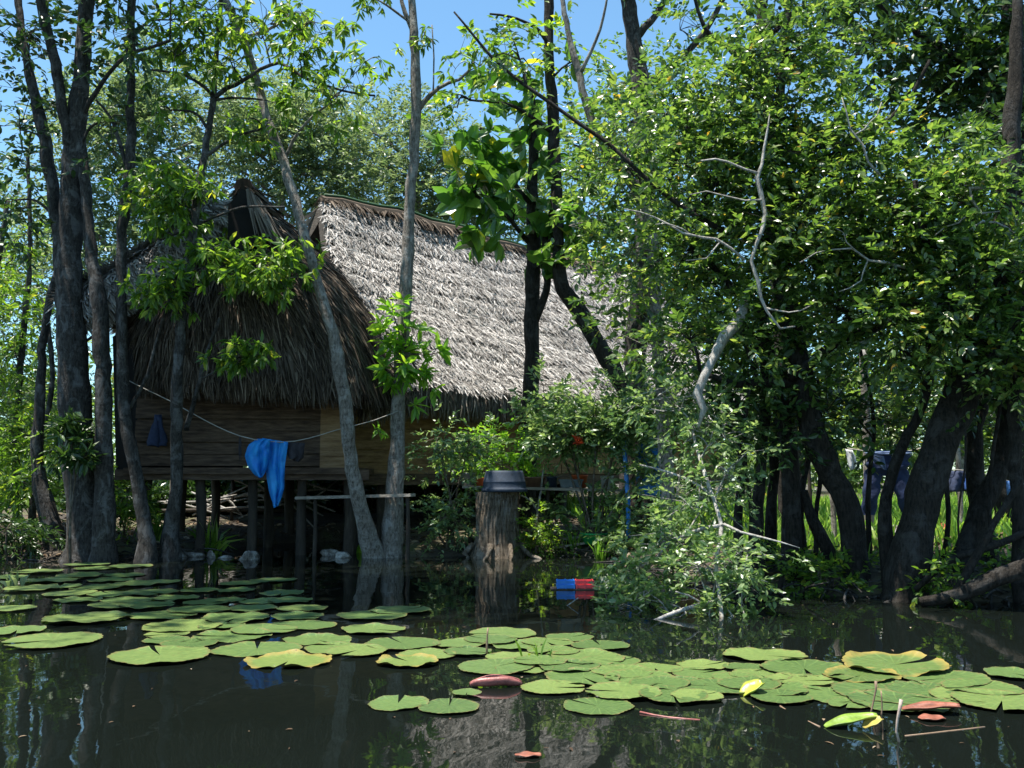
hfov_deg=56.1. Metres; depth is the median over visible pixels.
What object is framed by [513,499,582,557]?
shrub
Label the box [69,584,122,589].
lily pad
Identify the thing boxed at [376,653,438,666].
lily pad
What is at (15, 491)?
edge thicket
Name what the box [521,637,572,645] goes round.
lily pad
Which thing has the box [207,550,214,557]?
stone
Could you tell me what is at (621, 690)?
lily pad
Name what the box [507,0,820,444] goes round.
background tree
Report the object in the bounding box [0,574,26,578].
lily pad
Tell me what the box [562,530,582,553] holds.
reed tuft
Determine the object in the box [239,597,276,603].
lily pad
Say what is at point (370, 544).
leaning tree
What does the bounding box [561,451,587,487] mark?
flower pot
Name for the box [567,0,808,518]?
tall grey tree
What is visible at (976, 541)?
twisted tree
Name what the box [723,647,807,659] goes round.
lily pad
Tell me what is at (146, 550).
slim tree
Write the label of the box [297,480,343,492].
stick
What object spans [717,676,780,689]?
lily pad
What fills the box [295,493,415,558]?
board rail
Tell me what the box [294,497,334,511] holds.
stick
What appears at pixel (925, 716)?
fallen leaf
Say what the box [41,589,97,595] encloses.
lily pad
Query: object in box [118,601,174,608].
lily pad
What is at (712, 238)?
dead twigs
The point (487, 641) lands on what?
lily stalk
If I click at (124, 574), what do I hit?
lily pad
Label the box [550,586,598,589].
floating board
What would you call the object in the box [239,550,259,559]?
stone
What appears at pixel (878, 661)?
lily pad
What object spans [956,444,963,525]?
post
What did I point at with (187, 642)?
lily pad
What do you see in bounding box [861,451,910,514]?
jeans
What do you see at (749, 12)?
shade tree
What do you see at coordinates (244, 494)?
stick
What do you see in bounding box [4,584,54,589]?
lily pad
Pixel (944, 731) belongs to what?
lily stalk
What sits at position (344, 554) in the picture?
stone
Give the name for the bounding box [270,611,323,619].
lily pad
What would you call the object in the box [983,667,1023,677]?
lily pad
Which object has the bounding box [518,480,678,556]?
shrub
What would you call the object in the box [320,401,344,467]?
door
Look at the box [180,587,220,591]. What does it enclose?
lily pad
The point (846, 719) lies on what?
folded leaf
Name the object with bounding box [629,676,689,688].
lily pad
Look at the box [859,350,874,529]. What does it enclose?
post
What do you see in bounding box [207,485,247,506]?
stick
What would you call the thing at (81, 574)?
lily pad
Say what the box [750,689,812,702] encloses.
lily pad
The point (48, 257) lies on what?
background tree
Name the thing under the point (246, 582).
lily pad
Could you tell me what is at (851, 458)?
white rag
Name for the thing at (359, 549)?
strap plant
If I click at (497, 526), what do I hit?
tree stump
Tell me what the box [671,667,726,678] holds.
lily pad
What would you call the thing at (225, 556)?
stone
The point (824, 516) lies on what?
grass
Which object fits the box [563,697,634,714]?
lily pad
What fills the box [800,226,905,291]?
dead twigs
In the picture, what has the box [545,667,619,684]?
lily pad
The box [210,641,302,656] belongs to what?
lily pad
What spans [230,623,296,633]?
lily pad
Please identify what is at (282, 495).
shrub
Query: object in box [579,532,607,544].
green basin
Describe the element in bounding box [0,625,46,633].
lily pad
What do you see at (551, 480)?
square can
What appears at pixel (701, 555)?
overhanging shrub
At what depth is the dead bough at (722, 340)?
9.45 m
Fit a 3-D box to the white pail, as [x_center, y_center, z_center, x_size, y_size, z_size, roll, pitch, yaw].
[1.540,1.352,15.221,0.345,0.610,0.432,0,-6,0]
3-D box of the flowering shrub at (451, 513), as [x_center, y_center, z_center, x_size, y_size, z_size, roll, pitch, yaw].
[-0.995,1.551,14.813,1.773,2.697,1.762,-5,-8,41]
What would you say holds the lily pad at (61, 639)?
on the water
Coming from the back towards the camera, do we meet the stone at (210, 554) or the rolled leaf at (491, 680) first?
the stone at (210, 554)
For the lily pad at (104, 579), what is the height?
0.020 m
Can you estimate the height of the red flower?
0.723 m
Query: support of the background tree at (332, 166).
on the ground at (337, 518)
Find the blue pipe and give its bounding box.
[622,441,630,544]
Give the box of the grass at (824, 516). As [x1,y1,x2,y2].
[552,490,1011,561]
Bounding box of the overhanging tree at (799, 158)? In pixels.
[453,0,998,584]
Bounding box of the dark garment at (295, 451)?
[287,442,304,461]
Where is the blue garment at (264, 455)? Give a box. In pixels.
[245,438,287,507]
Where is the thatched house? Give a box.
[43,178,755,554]
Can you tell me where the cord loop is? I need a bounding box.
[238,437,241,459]
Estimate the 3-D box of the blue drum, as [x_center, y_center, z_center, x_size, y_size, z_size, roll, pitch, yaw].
[2.208,1.305,14.844,0.610,0.833,0.607,0,-6,0]
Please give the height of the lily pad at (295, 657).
0.033 m
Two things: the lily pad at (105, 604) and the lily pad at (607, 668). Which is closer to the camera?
the lily pad at (607, 668)
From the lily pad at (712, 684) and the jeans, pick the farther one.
the jeans
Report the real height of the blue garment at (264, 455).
1.015 m
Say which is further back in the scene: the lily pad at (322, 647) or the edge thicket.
the edge thicket
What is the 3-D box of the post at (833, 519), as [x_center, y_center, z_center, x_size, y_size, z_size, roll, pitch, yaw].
[4.045,1.716,12.089,0.087,0.760,0.084,0,-6,0]
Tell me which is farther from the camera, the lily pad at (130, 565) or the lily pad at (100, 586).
the lily pad at (130, 565)
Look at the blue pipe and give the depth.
14.38 m
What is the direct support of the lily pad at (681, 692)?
on the lily pad at (665, 696)
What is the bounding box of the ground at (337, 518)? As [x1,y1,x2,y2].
[0,480,1012,601]
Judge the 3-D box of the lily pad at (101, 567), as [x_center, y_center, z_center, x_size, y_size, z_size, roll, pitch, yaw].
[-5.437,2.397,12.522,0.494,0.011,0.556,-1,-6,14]
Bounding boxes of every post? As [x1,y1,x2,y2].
[807,464,811,530]
[829,494,836,540]
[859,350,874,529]
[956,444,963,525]
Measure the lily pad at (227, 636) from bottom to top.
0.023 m
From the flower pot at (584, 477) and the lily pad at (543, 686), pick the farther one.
the flower pot at (584, 477)
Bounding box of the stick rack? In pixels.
[159,480,306,520]
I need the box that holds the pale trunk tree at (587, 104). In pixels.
[532,0,746,546]
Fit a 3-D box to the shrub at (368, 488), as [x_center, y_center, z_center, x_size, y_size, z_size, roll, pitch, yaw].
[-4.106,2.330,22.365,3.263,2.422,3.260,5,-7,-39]
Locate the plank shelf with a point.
(548, 489)
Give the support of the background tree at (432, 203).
on the ground at (337, 518)
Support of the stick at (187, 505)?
on the stick rack
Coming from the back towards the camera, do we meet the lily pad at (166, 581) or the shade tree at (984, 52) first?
the shade tree at (984, 52)
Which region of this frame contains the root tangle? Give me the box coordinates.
[0,532,1023,606]
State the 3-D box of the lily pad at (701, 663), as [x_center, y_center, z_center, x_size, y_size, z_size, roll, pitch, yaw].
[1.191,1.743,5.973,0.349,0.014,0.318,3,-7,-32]
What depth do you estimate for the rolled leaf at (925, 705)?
4.78 m
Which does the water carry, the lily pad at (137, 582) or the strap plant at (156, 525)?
the lily pad at (137, 582)
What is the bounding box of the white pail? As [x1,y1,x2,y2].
[600,455,619,488]
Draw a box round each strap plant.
[152,516,163,541]
[185,513,244,553]
[356,545,361,552]
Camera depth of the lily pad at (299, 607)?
8.59 m
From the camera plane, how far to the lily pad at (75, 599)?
9.25 m
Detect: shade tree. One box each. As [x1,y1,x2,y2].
[669,0,954,519]
[752,0,1023,524]
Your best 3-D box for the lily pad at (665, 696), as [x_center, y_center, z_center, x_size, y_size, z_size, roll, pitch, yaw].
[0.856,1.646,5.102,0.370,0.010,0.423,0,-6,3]
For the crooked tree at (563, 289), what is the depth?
16.16 m
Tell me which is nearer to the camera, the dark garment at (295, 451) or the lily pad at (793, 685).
the lily pad at (793, 685)
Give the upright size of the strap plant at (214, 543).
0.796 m
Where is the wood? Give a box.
[0,320,995,494]
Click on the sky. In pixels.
(379, 32)
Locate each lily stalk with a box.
[486,628,488,654]
[640,711,699,719]
[870,681,876,711]
[880,691,882,714]
[895,699,902,741]
[905,726,984,735]
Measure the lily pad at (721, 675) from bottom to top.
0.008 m
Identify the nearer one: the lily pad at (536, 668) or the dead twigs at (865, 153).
the lily pad at (536, 668)
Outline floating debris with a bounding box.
[20,583,1008,755]
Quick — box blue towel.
[1006,481,1009,494]
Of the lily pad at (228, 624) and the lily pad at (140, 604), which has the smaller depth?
the lily pad at (228, 624)
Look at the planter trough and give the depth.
15.04 m
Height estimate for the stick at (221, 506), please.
0.493 m
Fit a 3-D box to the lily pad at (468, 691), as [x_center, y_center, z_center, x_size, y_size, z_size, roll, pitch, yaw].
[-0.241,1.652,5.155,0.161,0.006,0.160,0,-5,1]
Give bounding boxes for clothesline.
[129,380,397,442]
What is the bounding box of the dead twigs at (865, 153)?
[841,97,881,174]
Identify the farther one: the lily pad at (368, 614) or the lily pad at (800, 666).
the lily pad at (368, 614)
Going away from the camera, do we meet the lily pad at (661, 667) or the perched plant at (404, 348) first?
the lily pad at (661, 667)
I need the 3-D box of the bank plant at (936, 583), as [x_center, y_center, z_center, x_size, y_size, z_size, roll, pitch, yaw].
[4.020,1.842,8.927,0.837,0.851,0.852,-3,-6,28]
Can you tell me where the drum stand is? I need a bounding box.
[630,495,679,535]
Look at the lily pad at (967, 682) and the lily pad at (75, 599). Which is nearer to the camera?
the lily pad at (967, 682)
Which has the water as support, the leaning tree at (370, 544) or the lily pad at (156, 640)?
the lily pad at (156, 640)
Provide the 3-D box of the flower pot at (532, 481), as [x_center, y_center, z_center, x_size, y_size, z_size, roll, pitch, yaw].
[0.440,1.353,15.220,0.435,0.557,0.823,6,-8,-44]
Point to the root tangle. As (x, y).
(852, 593)
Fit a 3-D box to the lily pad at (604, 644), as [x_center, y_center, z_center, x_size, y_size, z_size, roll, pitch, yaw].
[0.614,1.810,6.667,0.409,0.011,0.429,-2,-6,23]
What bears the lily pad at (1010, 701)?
on the water
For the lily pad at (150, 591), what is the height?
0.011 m
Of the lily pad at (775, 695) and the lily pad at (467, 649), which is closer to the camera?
the lily pad at (775, 695)
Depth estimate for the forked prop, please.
14.96 m
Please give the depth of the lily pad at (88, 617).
7.98 m
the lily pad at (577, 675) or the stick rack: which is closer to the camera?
the lily pad at (577, 675)
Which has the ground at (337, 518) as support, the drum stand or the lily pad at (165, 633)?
the drum stand
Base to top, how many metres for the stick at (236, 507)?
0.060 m
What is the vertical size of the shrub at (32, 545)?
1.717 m
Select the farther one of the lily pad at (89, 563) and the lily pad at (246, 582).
the lily pad at (89, 563)
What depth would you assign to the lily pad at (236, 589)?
10.04 m
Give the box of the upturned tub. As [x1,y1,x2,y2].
[481,471,527,491]
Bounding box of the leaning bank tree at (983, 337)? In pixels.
[809,0,1023,602]
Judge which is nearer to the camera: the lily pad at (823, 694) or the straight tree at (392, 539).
the lily pad at (823, 694)
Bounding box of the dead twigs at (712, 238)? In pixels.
[625,209,744,260]
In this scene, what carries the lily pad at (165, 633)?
on the water
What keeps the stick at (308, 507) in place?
on the stick
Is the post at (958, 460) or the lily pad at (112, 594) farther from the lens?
the post at (958, 460)
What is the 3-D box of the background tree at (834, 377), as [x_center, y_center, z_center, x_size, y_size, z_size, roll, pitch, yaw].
[9.731,-2.342,30.438,11.805,12.692,8.677,0,-6,0]
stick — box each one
[159,498,230,502]
[166,500,227,517]
[191,491,243,516]
[192,488,261,515]
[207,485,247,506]
[207,494,236,500]
[220,506,247,508]
[222,498,241,513]
[227,490,263,497]
[234,490,296,501]
[258,489,323,515]
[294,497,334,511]
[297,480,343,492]
[307,480,337,500]
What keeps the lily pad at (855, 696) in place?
on the water
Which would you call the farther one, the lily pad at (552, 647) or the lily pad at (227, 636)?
the lily pad at (227, 636)
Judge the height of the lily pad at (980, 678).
0.014 m
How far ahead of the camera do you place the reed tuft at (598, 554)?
14.10 m
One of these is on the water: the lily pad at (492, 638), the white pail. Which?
the lily pad at (492, 638)
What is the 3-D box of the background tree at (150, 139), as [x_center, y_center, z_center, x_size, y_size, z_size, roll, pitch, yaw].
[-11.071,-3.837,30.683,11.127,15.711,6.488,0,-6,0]
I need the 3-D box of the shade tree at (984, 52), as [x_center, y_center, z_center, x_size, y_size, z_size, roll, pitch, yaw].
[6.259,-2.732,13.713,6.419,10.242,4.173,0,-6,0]
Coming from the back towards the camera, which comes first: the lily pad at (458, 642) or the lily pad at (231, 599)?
the lily pad at (231, 599)
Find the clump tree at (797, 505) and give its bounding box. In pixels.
[634,223,939,593]
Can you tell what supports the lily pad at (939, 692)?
on the water
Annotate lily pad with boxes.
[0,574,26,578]
[0,605,36,610]
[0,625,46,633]
[2,632,103,647]
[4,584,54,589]
[9,569,64,572]
[26,576,81,581]
[39,583,82,587]
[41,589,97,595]
[41,611,132,622]
[52,596,102,602]
[55,572,104,576]
[62,562,109,564]
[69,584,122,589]
[73,566,114,568]
[86,577,133,581]
[86,590,138,596]
[87,602,130,607]
[99,572,144,576]
[100,596,155,602]
[106,580,158,586]
[107,645,210,664]
[108,564,152,567]
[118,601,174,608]
[120,588,178,594]
[126,610,197,618]
[142,619,222,631]
[142,635,189,642]
[144,631,189,636]
[150,579,180,583]
[152,594,199,600]
[159,637,217,646]
[167,604,232,612]
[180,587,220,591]
[183,598,228,603]
[191,628,271,642]
[197,622,245,628]
[201,611,269,623]
[203,597,246,601]
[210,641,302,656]
[218,587,255,591]
[219,580,259,584]
[230,604,276,611]
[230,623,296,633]
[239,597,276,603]
[243,649,331,667]
[250,577,297,581]
[259,589,303,595]
[267,596,312,602]
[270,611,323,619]
[270,620,336,628]
[275,604,327,610]
[283,633,351,644]
[304,641,357,652]
[325,644,386,655]
[336,609,406,618]
[341,622,405,632]
[364,636,440,648]
[368,695,428,710]
[370,605,430,613]
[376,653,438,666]
[399,648,455,657]
[418,698,478,712]
[433,637,485,646]
[443,645,490,654]
[452,688,481,694]
[458,657,535,673]
[464,634,516,643]
[469,627,535,637]
[485,651,533,659]
[492,639,541,648]
[495,662,554,672]
[513,654,566,664]
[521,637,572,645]
[521,679,583,693]
[527,645,579,653]
[538,658,601,670]
[545,633,593,640]
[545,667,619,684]
[551,648,625,663]
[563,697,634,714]
[571,639,629,648]
[580,655,639,664]
[585,681,661,698]
[591,664,652,677]
[604,669,673,683]
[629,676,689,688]
[633,662,682,671]
[638,685,707,702]
[655,675,706,685]
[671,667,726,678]
[671,688,723,700]
[676,659,728,668]
[685,678,743,692]
[712,672,757,681]
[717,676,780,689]
[722,662,763,670]
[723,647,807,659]
[729,669,791,679]
[741,679,808,694]
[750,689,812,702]
[759,658,847,675]
[766,672,833,685]
[788,674,878,689]
[798,685,869,702]
[823,665,901,682]
[827,697,869,707]
[831,679,959,703]
[841,650,951,676]
[846,688,950,711]
[885,680,964,697]
[901,668,990,686]
[929,686,1003,701]
[940,678,1023,694]
[950,688,1023,709]
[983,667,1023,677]
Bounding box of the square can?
[546,460,566,486]
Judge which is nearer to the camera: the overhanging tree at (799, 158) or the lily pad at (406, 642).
the lily pad at (406, 642)
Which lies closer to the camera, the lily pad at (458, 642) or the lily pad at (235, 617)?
the lily pad at (458, 642)
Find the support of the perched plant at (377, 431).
attached to the straight tree at (392, 539)
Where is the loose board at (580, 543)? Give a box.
[552,542,584,548]
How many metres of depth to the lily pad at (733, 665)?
5.91 m
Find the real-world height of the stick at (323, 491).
0.536 m
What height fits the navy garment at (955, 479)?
0.278 m
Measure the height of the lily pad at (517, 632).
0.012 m
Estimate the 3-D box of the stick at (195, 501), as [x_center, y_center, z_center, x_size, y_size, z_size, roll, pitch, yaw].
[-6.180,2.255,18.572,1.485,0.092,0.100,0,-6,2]
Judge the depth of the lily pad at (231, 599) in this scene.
9.29 m
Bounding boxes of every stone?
[182,552,205,556]
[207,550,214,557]
[218,555,233,557]
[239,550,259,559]
[320,549,338,555]
[335,551,350,557]
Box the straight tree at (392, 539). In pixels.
[351,0,518,557]
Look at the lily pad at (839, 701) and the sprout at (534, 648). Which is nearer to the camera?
the lily pad at (839, 701)
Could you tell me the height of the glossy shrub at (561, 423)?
3.149 m
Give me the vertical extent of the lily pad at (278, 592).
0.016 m
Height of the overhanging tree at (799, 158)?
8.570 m
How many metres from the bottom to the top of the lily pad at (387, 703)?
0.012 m
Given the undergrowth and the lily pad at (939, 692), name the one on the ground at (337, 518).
the undergrowth
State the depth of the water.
5.42 m
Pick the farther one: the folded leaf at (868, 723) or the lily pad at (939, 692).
the lily pad at (939, 692)
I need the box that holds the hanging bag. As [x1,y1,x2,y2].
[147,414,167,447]
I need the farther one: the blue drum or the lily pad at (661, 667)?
the blue drum
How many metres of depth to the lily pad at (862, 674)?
5.65 m
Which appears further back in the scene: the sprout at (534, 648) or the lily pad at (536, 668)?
the sprout at (534, 648)
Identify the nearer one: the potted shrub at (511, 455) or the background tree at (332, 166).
the potted shrub at (511, 455)
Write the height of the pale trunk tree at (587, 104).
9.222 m
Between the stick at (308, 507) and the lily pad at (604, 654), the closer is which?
the lily pad at (604, 654)
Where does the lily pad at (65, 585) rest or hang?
on the water
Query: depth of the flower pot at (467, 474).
15.13 m
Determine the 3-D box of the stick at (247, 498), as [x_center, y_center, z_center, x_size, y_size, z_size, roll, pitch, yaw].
[-4.710,2.160,18.688,1.390,0.263,0.073,0,-6,-3]
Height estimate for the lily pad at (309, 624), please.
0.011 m
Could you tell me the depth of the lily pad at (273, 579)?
11.11 m
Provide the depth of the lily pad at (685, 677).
5.55 m
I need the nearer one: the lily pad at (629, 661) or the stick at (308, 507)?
the lily pad at (629, 661)
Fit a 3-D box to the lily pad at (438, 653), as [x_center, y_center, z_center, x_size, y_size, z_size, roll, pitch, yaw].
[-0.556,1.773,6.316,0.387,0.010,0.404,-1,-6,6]
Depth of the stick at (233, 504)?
18.70 m
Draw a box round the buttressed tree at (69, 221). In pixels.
[0,0,202,562]
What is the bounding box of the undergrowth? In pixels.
[0,459,575,519]
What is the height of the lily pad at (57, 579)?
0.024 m
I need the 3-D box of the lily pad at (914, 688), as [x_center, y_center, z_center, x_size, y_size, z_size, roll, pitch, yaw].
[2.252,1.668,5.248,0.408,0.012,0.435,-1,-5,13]
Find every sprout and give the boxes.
[0,571,29,587]
[514,638,551,655]
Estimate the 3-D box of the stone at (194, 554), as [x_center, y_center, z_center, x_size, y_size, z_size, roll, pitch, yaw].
[-4.837,2.620,14.505,0.409,0.165,0.280,0,-6,0]
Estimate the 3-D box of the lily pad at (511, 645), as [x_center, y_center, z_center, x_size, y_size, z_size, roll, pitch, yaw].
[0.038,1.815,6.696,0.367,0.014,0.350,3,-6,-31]
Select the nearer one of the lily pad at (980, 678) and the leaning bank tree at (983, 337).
the lily pad at (980, 678)
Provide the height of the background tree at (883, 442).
11.151 m
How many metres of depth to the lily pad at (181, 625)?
7.54 m
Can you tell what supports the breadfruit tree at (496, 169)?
on the ground at (337, 518)
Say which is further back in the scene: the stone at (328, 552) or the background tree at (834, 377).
the background tree at (834, 377)
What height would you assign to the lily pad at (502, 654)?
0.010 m
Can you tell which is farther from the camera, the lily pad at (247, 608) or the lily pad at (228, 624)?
the lily pad at (247, 608)
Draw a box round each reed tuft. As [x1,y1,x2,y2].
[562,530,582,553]
[587,535,612,558]
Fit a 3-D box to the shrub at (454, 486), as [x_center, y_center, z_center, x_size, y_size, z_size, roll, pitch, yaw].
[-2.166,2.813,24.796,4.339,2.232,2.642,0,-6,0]
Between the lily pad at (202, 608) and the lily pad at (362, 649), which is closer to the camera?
the lily pad at (362, 649)
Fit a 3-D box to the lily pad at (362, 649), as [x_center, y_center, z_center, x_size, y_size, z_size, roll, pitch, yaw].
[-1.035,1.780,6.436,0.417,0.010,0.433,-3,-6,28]
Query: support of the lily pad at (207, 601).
on the water
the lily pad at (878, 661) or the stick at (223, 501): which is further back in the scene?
the stick at (223, 501)
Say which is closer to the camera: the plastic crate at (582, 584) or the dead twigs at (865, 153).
the dead twigs at (865, 153)
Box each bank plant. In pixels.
[759,539,845,592]
[777,546,880,596]
[832,542,879,579]
[896,536,987,607]
[963,533,1023,588]
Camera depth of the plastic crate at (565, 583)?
10.10 m
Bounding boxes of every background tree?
[0,19,350,334]
[0,154,114,464]
[166,53,428,229]
[305,58,599,249]
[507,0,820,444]
[660,110,956,486]
[799,163,995,494]
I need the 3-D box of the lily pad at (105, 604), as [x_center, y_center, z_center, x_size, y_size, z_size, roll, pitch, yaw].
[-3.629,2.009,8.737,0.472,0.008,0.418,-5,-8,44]
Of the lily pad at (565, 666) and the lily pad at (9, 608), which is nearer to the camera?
the lily pad at (565, 666)
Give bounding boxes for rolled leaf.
[470,674,521,686]
[902,701,960,709]
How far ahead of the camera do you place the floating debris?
4.44 m
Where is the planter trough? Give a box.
[559,479,582,487]
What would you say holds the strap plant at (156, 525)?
on the ground at (337, 518)
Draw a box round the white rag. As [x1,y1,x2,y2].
[845,449,855,469]
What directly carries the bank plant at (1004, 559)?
on the ground at (337, 518)
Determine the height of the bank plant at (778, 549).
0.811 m
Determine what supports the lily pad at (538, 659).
on the water
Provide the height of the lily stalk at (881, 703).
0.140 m
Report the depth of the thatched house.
15.32 m
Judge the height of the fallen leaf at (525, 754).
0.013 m
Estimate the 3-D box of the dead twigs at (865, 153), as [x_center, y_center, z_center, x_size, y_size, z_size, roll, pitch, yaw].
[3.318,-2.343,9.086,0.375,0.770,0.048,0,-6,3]
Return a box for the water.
[0,542,1023,767]
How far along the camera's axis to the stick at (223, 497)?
18.51 m
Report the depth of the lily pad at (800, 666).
5.92 m
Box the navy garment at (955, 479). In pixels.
[949,471,965,491]
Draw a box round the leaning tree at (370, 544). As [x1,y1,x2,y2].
[223,0,405,557]
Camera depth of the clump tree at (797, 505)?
10.16 m
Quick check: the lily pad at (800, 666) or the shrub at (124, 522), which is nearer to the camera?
the lily pad at (800, 666)
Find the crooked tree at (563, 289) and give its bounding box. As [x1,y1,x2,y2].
[404,0,653,530]
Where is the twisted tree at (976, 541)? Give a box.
[902,40,1023,606]
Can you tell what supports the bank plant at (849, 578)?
on the ground at (337, 518)
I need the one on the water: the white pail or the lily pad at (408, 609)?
the lily pad at (408, 609)
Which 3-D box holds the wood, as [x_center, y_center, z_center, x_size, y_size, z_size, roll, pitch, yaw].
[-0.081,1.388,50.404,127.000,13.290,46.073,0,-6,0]
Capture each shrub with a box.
[0,493,65,561]
[114,480,163,544]
[220,466,318,514]
[294,480,416,512]
[404,399,515,556]
[410,485,475,506]
[436,415,553,500]
[492,351,728,545]
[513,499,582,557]
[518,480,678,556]
[583,360,814,619]
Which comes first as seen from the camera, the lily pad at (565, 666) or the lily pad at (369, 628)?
the lily pad at (565, 666)
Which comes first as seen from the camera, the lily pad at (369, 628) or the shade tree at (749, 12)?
the lily pad at (369, 628)
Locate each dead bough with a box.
[691,112,810,328]
[693,293,748,427]
[935,184,1017,236]
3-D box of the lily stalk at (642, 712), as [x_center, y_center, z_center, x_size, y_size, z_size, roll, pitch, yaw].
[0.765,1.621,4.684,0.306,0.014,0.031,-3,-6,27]
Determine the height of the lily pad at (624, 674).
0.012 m
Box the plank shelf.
[462,486,625,542]
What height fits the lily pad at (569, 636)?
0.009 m
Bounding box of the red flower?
[572,434,582,480]
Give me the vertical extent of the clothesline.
0.971 m
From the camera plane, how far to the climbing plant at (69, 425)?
13.34 m
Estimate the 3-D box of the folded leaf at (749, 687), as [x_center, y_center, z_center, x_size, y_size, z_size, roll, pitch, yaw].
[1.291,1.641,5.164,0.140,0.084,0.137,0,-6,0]
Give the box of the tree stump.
[462,492,541,560]
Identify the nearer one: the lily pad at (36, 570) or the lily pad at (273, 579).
the lily pad at (273, 579)
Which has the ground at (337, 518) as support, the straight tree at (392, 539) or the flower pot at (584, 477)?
the straight tree at (392, 539)
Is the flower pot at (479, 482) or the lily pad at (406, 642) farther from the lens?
the flower pot at (479, 482)
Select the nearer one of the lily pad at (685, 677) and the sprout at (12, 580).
the lily pad at (685, 677)
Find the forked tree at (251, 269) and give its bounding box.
[96,0,387,560]
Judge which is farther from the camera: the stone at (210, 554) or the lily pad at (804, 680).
the stone at (210, 554)
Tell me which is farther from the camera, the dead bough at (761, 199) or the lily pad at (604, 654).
the dead bough at (761, 199)
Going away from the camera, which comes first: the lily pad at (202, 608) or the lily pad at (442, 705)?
the lily pad at (442, 705)
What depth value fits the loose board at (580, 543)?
14.71 m
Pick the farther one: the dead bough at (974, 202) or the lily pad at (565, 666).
the dead bough at (974, 202)
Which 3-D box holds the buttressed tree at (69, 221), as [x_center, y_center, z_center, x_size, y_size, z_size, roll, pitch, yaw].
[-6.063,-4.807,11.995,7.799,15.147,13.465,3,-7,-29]
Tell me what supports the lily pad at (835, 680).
on the water
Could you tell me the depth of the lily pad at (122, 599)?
9.17 m
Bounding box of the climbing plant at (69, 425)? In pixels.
[43,405,104,562]
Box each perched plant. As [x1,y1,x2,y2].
[366,291,453,422]
[372,421,389,439]
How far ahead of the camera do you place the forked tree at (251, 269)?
13.58 m
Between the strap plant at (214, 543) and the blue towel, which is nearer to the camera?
the blue towel
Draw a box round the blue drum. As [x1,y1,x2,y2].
[636,443,660,495]
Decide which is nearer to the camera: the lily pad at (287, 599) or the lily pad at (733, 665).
the lily pad at (733, 665)
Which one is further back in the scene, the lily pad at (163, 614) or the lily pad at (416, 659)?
the lily pad at (163, 614)
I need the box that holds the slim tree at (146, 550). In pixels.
[74,0,228,562]
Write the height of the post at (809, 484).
1.241 m
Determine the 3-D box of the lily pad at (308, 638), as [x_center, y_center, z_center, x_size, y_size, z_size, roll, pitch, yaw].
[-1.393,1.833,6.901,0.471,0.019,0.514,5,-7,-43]
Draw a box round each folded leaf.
[739,679,764,696]
[824,712,876,727]
[862,715,883,728]
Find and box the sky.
[0,0,1023,479]
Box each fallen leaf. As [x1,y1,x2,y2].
[515,751,540,756]
[918,713,945,719]
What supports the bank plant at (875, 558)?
on the ground at (337, 518)
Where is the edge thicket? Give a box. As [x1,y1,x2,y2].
[0,150,120,537]
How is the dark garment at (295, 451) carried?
hanging from the clothesline
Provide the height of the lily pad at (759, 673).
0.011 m
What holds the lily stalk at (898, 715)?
on the water
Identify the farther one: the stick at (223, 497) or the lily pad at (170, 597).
the stick at (223, 497)
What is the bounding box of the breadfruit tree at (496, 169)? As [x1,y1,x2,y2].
[423,40,601,528]
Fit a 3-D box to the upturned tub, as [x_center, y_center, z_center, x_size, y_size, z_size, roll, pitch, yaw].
[-0.115,1.467,14.476,0.704,0.317,0.704,0,-6,0]
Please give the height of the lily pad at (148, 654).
0.018 m
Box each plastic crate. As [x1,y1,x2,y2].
[556,579,574,588]
[575,579,593,588]
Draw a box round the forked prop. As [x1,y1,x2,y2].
[520,470,542,538]
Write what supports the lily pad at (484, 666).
on the water
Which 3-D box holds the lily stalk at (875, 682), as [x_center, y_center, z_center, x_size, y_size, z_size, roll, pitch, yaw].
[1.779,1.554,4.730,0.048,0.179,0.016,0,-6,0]
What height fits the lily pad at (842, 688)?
0.012 m
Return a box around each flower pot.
[455,457,479,485]
[474,457,484,485]
[524,453,553,486]
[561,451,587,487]

